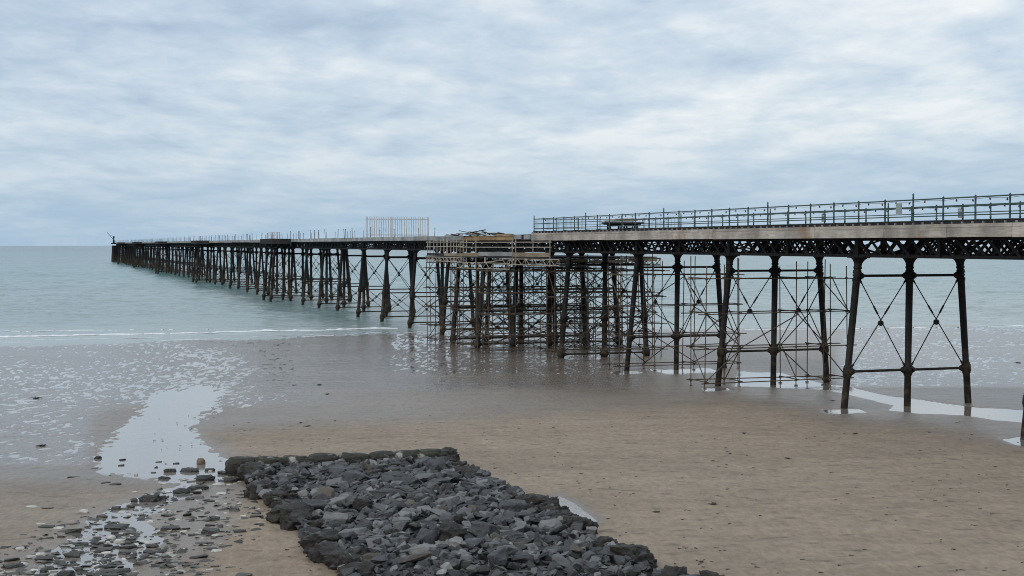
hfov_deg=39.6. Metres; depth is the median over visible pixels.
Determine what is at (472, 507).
rubble stone
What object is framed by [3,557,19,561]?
beach stone
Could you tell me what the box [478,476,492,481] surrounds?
edge boulder
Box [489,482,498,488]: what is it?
rubble stone
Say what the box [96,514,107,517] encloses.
beach stone
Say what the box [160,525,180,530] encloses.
beach stone
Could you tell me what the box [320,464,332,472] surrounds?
rubble stone
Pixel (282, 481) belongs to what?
rubble stone
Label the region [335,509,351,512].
rubble stone
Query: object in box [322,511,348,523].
rubble stone
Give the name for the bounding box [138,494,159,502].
beach stone
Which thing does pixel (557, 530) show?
rubble stone
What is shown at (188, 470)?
beach stone
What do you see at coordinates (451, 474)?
rubble stone
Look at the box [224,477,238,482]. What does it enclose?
beach stone
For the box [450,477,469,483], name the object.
rubble stone
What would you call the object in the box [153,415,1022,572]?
sand debris
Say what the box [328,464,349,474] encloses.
rubble stone
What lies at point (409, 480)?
rubble stone
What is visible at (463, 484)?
rubble stone
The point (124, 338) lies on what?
swash foam
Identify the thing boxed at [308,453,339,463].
kerb stone
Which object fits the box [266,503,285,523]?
edge boulder
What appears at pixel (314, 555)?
edge boulder
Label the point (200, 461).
beach stone
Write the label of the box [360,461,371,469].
rubble stone
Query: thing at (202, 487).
beach stone
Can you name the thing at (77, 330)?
breaker foam
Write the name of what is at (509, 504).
rubble stone
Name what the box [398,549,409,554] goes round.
rubble stone
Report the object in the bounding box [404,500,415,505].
rubble stone
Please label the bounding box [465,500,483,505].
rubble stone
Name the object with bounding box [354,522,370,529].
rubble stone
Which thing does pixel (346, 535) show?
rubble stone
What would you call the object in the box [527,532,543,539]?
rubble stone
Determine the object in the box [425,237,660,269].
work platform
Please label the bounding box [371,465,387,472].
rubble stone
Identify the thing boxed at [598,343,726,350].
leaning pole
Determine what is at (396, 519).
rubble stone
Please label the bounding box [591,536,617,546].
edge boulder
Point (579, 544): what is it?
rubble stone
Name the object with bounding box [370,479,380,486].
rubble stone
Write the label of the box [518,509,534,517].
rubble stone
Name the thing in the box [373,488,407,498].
rubble stone
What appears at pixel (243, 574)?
beach stone
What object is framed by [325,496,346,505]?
rubble stone
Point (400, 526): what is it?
rubble stone
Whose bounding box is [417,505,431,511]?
rubble stone
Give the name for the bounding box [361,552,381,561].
rubble stone
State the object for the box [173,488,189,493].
beach stone
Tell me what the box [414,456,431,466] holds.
rubble stone
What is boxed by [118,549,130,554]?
beach stone
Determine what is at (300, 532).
edge boulder
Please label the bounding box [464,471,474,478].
rubble stone
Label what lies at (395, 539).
rubble stone
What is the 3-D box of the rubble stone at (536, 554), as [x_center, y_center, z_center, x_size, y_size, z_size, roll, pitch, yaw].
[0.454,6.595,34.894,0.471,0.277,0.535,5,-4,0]
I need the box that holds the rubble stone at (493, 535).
[490,532,503,540]
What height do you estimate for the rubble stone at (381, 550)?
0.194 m
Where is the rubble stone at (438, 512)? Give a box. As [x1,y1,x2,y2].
[430,509,447,515]
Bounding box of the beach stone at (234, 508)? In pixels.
[229,506,239,510]
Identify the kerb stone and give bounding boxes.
[225,456,254,474]
[254,456,282,464]
[281,455,308,466]
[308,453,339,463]
[338,452,369,465]
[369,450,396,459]
[394,449,419,462]
[418,448,441,457]
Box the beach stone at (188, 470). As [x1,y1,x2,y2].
[180,467,198,472]
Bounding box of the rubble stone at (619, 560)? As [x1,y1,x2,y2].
[614,555,626,567]
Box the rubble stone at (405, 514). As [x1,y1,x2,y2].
[397,511,411,517]
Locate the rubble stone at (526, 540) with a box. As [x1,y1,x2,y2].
[514,537,534,543]
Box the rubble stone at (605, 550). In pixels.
[596,545,615,559]
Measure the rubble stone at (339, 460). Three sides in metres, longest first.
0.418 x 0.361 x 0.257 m
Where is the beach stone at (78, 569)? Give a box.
[74,567,82,571]
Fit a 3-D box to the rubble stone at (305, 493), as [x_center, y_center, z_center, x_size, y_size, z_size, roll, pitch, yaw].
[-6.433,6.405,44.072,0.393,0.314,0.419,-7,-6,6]
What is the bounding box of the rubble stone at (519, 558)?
[511,553,534,562]
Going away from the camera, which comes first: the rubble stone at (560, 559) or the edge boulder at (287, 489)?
the rubble stone at (560, 559)
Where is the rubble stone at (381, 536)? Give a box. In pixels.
[368,534,386,538]
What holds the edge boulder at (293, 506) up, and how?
on the beach at (808, 459)
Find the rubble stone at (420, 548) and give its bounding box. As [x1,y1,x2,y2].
[409,543,438,553]
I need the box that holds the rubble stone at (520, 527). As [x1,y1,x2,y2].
[512,524,525,532]
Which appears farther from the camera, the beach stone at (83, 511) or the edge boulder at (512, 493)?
the edge boulder at (512, 493)
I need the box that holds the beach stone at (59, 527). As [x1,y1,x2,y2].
[52,526,64,528]
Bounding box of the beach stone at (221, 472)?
[217,470,227,474]
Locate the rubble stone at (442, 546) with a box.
[436,544,448,548]
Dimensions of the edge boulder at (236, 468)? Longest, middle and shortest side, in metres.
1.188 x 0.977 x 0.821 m
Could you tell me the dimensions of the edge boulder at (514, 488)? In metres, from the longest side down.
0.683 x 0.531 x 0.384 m
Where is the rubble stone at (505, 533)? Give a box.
[501,530,513,535]
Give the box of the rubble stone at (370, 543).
[365,537,389,549]
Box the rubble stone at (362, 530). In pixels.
[338,527,372,540]
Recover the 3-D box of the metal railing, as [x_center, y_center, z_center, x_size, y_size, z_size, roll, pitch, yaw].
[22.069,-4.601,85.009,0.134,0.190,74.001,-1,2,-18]
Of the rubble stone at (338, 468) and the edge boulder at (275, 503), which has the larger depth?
the rubble stone at (338, 468)
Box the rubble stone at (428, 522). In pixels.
[416,520,437,524]
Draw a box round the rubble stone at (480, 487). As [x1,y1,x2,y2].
[471,484,486,493]
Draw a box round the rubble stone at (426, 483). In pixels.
[422,481,440,486]
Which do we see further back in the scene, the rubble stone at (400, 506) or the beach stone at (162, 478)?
the beach stone at (162, 478)
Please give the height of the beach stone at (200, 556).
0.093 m
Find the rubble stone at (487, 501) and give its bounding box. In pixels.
[483,499,494,503]
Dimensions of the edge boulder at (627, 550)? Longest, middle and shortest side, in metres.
1.163 x 0.932 x 0.733 m
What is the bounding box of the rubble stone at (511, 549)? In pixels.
[496,545,517,555]
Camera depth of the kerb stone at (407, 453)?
52.51 m
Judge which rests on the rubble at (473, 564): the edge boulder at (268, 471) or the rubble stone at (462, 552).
the rubble stone at (462, 552)
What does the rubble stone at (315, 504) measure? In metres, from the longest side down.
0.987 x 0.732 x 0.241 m
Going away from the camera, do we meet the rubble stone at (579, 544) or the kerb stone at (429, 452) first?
the rubble stone at (579, 544)
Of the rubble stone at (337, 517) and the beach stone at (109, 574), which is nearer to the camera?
the beach stone at (109, 574)
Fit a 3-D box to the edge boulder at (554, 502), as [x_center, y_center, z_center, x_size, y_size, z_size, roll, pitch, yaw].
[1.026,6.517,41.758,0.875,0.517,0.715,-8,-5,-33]
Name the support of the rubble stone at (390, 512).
on the rubble at (473, 564)
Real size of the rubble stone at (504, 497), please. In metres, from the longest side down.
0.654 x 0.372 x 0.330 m
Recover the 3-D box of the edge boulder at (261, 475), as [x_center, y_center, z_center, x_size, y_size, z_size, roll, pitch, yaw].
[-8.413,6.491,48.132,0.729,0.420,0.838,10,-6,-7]
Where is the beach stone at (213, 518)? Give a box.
[209,516,219,520]
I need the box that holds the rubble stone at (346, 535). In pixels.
[339,532,350,540]
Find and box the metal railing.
[642,204,1023,220]
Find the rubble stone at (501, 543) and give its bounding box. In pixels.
[496,542,511,548]
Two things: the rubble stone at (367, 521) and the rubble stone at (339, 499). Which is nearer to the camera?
the rubble stone at (367, 521)
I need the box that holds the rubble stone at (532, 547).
[525,543,538,550]
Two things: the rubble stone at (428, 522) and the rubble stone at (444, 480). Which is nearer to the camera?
the rubble stone at (428, 522)
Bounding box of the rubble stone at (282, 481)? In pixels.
[278,478,291,484]
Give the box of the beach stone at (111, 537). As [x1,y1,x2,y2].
[107,535,115,538]
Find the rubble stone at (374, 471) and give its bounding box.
[365,469,381,473]
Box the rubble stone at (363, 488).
[356,484,371,490]
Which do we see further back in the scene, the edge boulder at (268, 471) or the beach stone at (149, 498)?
the edge boulder at (268, 471)
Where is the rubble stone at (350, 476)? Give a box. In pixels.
[340,470,370,483]
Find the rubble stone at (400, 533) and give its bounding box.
[386,531,408,536]
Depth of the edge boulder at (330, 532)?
37.62 m
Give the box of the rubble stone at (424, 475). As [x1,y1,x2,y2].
[414,472,436,478]
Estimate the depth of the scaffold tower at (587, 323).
115.43 m
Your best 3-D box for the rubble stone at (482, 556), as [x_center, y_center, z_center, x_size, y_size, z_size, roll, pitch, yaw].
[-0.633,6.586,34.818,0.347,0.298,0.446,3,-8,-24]
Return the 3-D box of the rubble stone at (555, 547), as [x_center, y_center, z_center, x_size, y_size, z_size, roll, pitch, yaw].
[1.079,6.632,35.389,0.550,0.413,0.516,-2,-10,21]
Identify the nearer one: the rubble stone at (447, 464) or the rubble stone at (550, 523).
the rubble stone at (550, 523)
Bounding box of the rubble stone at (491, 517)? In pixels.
[482,513,494,521]
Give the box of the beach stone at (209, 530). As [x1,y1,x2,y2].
[201,527,219,533]
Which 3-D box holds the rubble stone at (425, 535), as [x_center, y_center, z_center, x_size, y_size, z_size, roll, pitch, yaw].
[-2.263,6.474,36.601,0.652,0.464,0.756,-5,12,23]
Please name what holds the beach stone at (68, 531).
on the beach at (808, 459)
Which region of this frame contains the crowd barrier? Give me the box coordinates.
[268,232,276,238]
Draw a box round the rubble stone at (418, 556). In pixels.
[399,551,433,563]
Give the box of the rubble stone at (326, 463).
[322,461,330,466]
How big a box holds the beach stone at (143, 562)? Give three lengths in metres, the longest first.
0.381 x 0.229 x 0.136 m
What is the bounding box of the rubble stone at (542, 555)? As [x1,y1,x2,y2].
[538,550,548,558]
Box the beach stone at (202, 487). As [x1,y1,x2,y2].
[188,485,208,490]
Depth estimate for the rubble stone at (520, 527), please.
38.03 m
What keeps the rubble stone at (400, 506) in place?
on the beach at (808, 459)
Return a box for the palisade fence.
[366,216,428,236]
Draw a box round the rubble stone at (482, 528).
[471,522,499,536]
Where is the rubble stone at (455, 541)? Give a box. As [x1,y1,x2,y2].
[448,536,466,547]
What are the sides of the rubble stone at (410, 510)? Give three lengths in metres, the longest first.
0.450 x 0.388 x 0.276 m
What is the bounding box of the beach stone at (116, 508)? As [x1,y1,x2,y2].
[111,506,120,509]
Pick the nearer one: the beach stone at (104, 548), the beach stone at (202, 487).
the beach stone at (104, 548)
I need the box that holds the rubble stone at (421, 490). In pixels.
[413,488,425,493]
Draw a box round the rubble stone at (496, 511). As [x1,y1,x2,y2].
[491,508,499,515]
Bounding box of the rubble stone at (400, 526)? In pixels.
[393,521,409,531]
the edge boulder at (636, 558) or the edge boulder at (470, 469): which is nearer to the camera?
the edge boulder at (636, 558)
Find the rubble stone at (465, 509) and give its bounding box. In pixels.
[456,507,471,514]
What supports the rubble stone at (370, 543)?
on the beach at (808, 459)
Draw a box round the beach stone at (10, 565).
[2,563,22,568]
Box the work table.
[601,222,643,228]
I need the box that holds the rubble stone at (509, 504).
[499,499,527,511]
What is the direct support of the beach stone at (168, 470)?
on the beach at (808, 459)
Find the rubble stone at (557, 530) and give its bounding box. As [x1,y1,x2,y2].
[549,524,567,535]
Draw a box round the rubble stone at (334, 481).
[326,477,342,488]
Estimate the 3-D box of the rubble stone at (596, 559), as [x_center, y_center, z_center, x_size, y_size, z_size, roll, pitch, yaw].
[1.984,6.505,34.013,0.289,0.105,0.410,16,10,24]
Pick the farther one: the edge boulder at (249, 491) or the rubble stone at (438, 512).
the edge boulder at (249, 491)
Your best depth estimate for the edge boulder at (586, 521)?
38.75 m
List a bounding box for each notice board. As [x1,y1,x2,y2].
[896,203,901,213]
[958,208,961,217]
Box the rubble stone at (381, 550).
[375,548,384,553]
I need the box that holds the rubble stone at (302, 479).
[293,475,305,482]
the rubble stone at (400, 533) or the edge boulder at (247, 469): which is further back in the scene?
the edge boulder at (247, 469)
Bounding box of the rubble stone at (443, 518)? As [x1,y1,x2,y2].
[439,515,454,521]
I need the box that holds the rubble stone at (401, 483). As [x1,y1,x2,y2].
[390,481,404,485]
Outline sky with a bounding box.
[0,0,1023,245]
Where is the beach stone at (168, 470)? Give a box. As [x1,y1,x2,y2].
[163,468,176,472]
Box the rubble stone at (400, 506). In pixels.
[389,502,408,510]
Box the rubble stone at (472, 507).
[467,505,477,510]
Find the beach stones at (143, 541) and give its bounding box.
[0,478,262,575]
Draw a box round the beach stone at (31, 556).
[26,555,36,558]
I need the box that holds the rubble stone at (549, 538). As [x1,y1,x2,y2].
[544,535,563,544]
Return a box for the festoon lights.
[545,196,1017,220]
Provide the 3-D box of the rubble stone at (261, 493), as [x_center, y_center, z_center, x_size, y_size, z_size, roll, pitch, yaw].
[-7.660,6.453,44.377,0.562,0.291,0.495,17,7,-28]
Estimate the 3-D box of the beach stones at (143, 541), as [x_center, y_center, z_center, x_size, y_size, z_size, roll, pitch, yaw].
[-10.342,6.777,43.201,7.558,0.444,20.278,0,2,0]
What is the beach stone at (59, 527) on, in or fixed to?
on the beach at (808, 459)
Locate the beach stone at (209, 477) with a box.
[195,474,214,480]
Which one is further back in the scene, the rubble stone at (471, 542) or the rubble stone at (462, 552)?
the rubble stone at (471, 542)
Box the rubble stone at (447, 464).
[445,462,451,467]
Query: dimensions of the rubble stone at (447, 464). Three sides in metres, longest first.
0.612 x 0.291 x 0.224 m
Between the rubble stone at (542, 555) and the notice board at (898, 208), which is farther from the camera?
the notice board at (898, 208)
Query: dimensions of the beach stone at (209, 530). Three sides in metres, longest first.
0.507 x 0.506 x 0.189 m
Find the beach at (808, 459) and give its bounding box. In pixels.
[0,323,1023,575]
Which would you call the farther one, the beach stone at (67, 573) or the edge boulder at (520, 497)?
the edge boulder at (520, 497)
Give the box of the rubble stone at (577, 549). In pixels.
[570,545,581,552]
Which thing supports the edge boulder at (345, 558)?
on the beach at (808, 459)
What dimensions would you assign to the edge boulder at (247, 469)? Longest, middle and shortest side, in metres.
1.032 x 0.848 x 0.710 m
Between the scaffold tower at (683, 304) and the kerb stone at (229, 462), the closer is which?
the kerb stone at (229, 462)
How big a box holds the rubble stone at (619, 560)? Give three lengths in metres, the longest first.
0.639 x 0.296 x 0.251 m
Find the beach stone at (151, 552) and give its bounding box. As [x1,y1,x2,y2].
[143,549,156,554]
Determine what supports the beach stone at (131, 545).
on the pool water
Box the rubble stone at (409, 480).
[400,476,421,486]
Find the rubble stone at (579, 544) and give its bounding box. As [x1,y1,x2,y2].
[571,540,589,546]
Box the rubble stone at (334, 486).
[325,484,339,487]
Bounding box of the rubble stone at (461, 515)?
[452,512,466,523]
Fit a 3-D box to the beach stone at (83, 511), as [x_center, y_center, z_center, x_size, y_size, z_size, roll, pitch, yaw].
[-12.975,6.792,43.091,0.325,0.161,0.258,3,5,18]
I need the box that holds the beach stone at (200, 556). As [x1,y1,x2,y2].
[189,554,208,558]
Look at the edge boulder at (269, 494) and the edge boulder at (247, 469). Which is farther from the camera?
the edge boulder at (247, 469)
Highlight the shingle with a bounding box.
[0,477,280,575]
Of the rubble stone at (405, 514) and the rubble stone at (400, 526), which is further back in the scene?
the rubble stone at (405, 514)
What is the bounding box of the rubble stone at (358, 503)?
[353,498,373,511]
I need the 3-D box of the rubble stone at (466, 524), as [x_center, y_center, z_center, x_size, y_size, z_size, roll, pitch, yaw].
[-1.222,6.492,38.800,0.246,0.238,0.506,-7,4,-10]
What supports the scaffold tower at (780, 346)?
on the beach at (808, 459)
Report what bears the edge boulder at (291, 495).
on the beach at (808, 459)
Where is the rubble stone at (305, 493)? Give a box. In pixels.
[298,489,309,497]
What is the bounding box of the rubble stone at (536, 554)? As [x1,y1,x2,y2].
[522,550,539,556]
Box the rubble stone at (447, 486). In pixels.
[441,483,454,491]
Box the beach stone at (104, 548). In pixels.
[97,547,112,550]
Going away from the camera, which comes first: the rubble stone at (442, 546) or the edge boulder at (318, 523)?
the rubble stone at (442, 546)
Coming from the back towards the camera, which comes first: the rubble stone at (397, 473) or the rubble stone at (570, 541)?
the rubble stone at (397, 473)
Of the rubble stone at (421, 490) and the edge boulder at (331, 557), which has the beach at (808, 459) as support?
the edge boulder at (331, 557)
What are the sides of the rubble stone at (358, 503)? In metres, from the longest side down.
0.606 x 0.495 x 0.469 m
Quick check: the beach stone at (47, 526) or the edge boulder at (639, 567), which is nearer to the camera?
the edge boulder at (639, 567)
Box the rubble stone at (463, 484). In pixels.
[460,482,473,486]
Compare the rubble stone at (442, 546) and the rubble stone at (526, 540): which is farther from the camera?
the rubble stone at (526, 540)
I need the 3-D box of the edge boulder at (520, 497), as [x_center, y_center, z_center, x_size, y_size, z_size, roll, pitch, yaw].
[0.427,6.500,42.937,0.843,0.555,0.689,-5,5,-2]
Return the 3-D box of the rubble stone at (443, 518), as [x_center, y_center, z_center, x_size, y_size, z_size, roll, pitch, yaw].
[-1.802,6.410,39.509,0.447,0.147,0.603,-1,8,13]
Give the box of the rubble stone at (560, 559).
[552,553,569,566]
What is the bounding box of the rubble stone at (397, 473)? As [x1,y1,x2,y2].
[380,471,406,477]
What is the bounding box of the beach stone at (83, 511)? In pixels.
[78,509,88,512]
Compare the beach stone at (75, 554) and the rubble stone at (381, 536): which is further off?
the rubble stone at (381, 536)
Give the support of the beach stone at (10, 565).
on the beach at (808, 459)
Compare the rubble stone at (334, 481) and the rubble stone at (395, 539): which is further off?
the rubble stone at (334, 481)
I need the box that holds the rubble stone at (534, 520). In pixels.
[529,518,540,523]
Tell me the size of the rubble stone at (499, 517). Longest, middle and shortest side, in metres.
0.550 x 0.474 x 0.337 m
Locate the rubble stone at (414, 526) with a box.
[407,522,420,530]
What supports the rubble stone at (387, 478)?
on the rubble at (473, 564)
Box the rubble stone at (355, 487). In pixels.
[351,483,367,489]
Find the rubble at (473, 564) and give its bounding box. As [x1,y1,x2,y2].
[240,456,660,575]
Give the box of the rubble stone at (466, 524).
[462,521,470,528]
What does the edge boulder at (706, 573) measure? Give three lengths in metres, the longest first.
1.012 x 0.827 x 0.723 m
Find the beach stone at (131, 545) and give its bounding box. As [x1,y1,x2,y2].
[119,544,136,548]
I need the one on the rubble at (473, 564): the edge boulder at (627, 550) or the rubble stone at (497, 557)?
the rubble stone at (497, 557)
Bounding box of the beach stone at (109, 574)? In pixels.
[102,573,117,575]
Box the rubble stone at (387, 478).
[380,474,394,482]
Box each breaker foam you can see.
[0,327,397,336]
[17,329,207,331]
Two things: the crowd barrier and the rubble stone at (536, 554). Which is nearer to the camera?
the rubble stone at (536, 554)
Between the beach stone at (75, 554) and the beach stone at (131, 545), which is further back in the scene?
the beach stone at (131, 545)
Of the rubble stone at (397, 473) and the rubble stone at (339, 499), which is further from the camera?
the rubble stone at (397, 473)
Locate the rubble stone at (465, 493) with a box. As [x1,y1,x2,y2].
[456,491,468,496]
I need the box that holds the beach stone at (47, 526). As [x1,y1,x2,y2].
[38,525,54,527]
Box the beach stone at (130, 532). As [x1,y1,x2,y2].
[123,531,137,534]
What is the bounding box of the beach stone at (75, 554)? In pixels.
[63,551,80,557]
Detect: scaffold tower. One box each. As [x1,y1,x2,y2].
[420,261,591,342]
[444,259,626,346]
[469,259,658,352]
[538,254,669,358]
[601,255,746,371]
[681,256,856,388]
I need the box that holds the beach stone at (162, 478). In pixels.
[158,476,170,479]
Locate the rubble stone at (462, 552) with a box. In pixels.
[458,549,468,556]
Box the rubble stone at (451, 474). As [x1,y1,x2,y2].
[446,472,462,477]
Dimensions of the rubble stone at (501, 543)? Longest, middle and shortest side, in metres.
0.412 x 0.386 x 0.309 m
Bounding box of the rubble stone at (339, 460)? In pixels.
[334,459,345,462]
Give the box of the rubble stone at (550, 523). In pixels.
[539,519,561,529]
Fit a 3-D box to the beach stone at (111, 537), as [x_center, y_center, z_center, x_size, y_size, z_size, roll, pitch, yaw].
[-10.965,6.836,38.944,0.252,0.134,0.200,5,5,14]
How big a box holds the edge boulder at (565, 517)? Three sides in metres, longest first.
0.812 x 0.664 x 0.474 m
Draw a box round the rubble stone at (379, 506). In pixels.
[372,503,388,510]
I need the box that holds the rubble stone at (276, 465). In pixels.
[269,462,280,467]
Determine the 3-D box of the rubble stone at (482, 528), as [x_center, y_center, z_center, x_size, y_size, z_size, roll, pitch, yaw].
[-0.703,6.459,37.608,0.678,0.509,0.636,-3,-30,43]
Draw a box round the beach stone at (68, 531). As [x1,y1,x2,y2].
[65,528,81,533]
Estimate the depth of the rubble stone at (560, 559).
33.73 m
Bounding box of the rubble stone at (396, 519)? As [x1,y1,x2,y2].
[391,517,409,523]
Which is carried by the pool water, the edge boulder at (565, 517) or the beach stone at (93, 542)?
the beach stone at (93, 542)
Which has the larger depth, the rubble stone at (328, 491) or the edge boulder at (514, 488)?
the edge boulder at (514, 488)
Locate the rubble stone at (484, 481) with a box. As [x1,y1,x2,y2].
[476,479,488,482]
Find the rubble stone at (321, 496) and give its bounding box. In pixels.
[315,493,328,499]
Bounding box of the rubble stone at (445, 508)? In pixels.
[439,506,451,512]
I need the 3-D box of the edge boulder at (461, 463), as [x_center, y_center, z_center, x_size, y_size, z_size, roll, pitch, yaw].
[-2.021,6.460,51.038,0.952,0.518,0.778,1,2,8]
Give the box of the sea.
[0,246,1023,346]
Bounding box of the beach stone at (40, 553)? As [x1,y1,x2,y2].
[36,552,45,555]
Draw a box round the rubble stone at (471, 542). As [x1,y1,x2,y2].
[464,537,484,551]
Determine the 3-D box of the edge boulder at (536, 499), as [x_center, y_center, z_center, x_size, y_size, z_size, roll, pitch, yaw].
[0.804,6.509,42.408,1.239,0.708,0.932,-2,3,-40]
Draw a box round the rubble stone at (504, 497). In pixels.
[499,494,509,499]
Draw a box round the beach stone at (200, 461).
[197,458,205,464]
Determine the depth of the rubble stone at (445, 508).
41.41 m
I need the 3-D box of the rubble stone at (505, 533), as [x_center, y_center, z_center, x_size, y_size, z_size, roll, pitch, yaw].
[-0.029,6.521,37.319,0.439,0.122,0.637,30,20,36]
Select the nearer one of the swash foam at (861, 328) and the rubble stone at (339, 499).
the rubble stone at (339, 499)
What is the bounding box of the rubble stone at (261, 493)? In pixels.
[258,489,271,498]
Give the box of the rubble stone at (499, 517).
[492,515,510,520]
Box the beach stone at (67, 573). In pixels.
[57,570,74,575]
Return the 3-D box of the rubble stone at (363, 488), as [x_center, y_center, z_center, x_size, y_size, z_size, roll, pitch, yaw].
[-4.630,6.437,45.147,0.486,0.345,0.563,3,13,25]
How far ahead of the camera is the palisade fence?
182.25 m
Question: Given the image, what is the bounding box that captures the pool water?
[0,327,1023,575]
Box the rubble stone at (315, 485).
[311,484,324,488]
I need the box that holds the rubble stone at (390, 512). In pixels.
[382,506,397,520]
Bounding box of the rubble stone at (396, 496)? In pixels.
[389,493,400,498]
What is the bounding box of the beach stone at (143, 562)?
[133,560,147,564]
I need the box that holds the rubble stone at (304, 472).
[301,469,308,475]
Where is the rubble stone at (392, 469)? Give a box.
[385,467,399,471]
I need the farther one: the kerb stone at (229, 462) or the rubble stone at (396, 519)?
the kerb stone at (229, 462)
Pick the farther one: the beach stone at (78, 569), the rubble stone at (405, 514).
the rubble stone at (405, 514)
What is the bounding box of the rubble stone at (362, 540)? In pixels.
[357,538,366,542]
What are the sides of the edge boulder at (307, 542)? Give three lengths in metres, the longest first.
1.290 x 1.060 x 0.649 m
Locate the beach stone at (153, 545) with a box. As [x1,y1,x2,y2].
[145,543,158,547]
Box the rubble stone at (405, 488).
[397,485,414,491]
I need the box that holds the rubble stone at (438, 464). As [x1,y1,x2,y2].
[425,457,445,471]
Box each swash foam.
[3,332,408,342]
[36,332,374,339]
[687,325,1021,330]
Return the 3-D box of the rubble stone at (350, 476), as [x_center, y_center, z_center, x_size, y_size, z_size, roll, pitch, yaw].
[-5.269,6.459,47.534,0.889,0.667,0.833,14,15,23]
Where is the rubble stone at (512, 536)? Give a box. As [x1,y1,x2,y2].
[504,532,524,541]
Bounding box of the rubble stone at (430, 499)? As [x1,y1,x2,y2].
[423,496,434,502]
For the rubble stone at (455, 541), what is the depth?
35.64 m
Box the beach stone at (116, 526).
[104,524,126,529]
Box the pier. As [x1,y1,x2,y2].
[111,193,1023,439]
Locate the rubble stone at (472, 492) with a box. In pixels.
[469,489,479,496]
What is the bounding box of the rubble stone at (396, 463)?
[392,462,405,465]
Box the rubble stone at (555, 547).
[542,546,562,553]
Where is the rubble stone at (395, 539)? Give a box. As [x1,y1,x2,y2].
[387,537,405,542]
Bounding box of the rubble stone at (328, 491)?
[316,486,334,496]
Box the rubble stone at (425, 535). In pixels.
[416,528,439,543]
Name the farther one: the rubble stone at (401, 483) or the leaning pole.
the leaning pole
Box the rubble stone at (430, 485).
[427,482,439,489]
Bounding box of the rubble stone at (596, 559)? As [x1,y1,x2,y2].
[589,556,601,562]
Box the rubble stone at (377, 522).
[372,520,383,528]
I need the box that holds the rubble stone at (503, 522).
[495,519,506,525]
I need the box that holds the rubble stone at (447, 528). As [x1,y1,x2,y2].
[433,519,469,543]
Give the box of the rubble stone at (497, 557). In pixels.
[487,547,506,567]
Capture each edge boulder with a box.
[228,462,241,475]
[237,461,263,479]
[242,465,259,480]
[243,479,279,499]
[244,468,274,484]
[255,473,271,478]
[264,490,286,506]
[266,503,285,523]
[270,493,298,502]
[271,497,301,507]
[274,486,291,493]
[279,501,313,522]
[280,509,314,530]
[298,527,309,538]
[298,532,340,552]
[300,528,338,545]
[302,519,326,528]
[305,541,334,563]
[317,544,339,562]
[323,545,366,568]
[333,551,360,567]
[337,561,376,575]
[348,572,361,575]
[434,447,459,461]
[440,456,456,461]
[450,461,468,465]
[455,464,485,473]
[471,472,483,476]
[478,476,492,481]
[492,479,505,484]
[503,490,524,495]
[507,486,522,491]
[514,493,535,499]
[525,494,558,507]
[533,500,560,509]
[537,504,569,512]
[545,510,558,515]
[550,509,578,517]
[560,515,570,523]
[562,515,598,534]
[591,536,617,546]
[595,543,627,547]
[610,544,652,563]
[627,553,657,568]
[633,564,649,572]
[657,565,688,575]
[679,574,699,575]
[697,570,724,575]
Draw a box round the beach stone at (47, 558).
[34,556,53,560]
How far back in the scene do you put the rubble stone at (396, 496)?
43.12 m
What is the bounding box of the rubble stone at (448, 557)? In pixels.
[444,553,454,559]
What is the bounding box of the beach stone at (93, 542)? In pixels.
[91,540,99,544]
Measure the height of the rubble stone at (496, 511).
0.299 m
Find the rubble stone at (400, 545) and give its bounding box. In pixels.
[396,541,405,549]
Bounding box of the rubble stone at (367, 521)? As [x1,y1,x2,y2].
[359,518,372,529]
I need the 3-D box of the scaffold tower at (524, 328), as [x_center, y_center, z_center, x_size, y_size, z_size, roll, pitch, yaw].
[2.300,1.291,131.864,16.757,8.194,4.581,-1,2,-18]
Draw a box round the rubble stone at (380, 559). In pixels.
[371,555,387,563]
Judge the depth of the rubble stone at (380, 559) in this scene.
33.64 m
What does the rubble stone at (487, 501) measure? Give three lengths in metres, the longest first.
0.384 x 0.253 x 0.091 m
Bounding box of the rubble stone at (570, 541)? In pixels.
[563,539,577,544]
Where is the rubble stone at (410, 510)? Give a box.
[401,507,415,520]
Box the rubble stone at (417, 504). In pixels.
[412,501,425,508]
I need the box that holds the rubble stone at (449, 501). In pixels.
[435,495,459,509]
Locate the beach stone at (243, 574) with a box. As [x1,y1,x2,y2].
[235,572,252,575]
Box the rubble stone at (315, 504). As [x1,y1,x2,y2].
[302,499,327,510]
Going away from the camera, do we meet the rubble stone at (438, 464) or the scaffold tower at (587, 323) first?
the rubble stone at (438, 464)
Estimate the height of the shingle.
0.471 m
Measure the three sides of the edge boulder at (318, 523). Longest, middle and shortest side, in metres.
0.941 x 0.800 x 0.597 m
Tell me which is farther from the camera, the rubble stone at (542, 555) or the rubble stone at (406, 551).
the rubble stone at (406, 551)
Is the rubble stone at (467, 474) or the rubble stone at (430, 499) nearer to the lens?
the rubble stone at (430, 499)
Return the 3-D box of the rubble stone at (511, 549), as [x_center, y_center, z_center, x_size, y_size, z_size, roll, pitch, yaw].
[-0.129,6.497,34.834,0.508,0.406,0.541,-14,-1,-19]
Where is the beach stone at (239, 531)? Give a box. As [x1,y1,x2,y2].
[233,529,246,532]
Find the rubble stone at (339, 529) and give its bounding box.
[334,527,343,531]
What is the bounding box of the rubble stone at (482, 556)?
[478,551,491,561]
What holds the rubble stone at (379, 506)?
on the beach at (808, 459)
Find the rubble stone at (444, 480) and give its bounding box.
[429,478,451,484]
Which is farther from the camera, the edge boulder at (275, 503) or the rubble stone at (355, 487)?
the rubble stone at (355, 487)
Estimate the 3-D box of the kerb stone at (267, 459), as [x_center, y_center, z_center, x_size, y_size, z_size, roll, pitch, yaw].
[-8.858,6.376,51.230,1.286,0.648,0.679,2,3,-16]

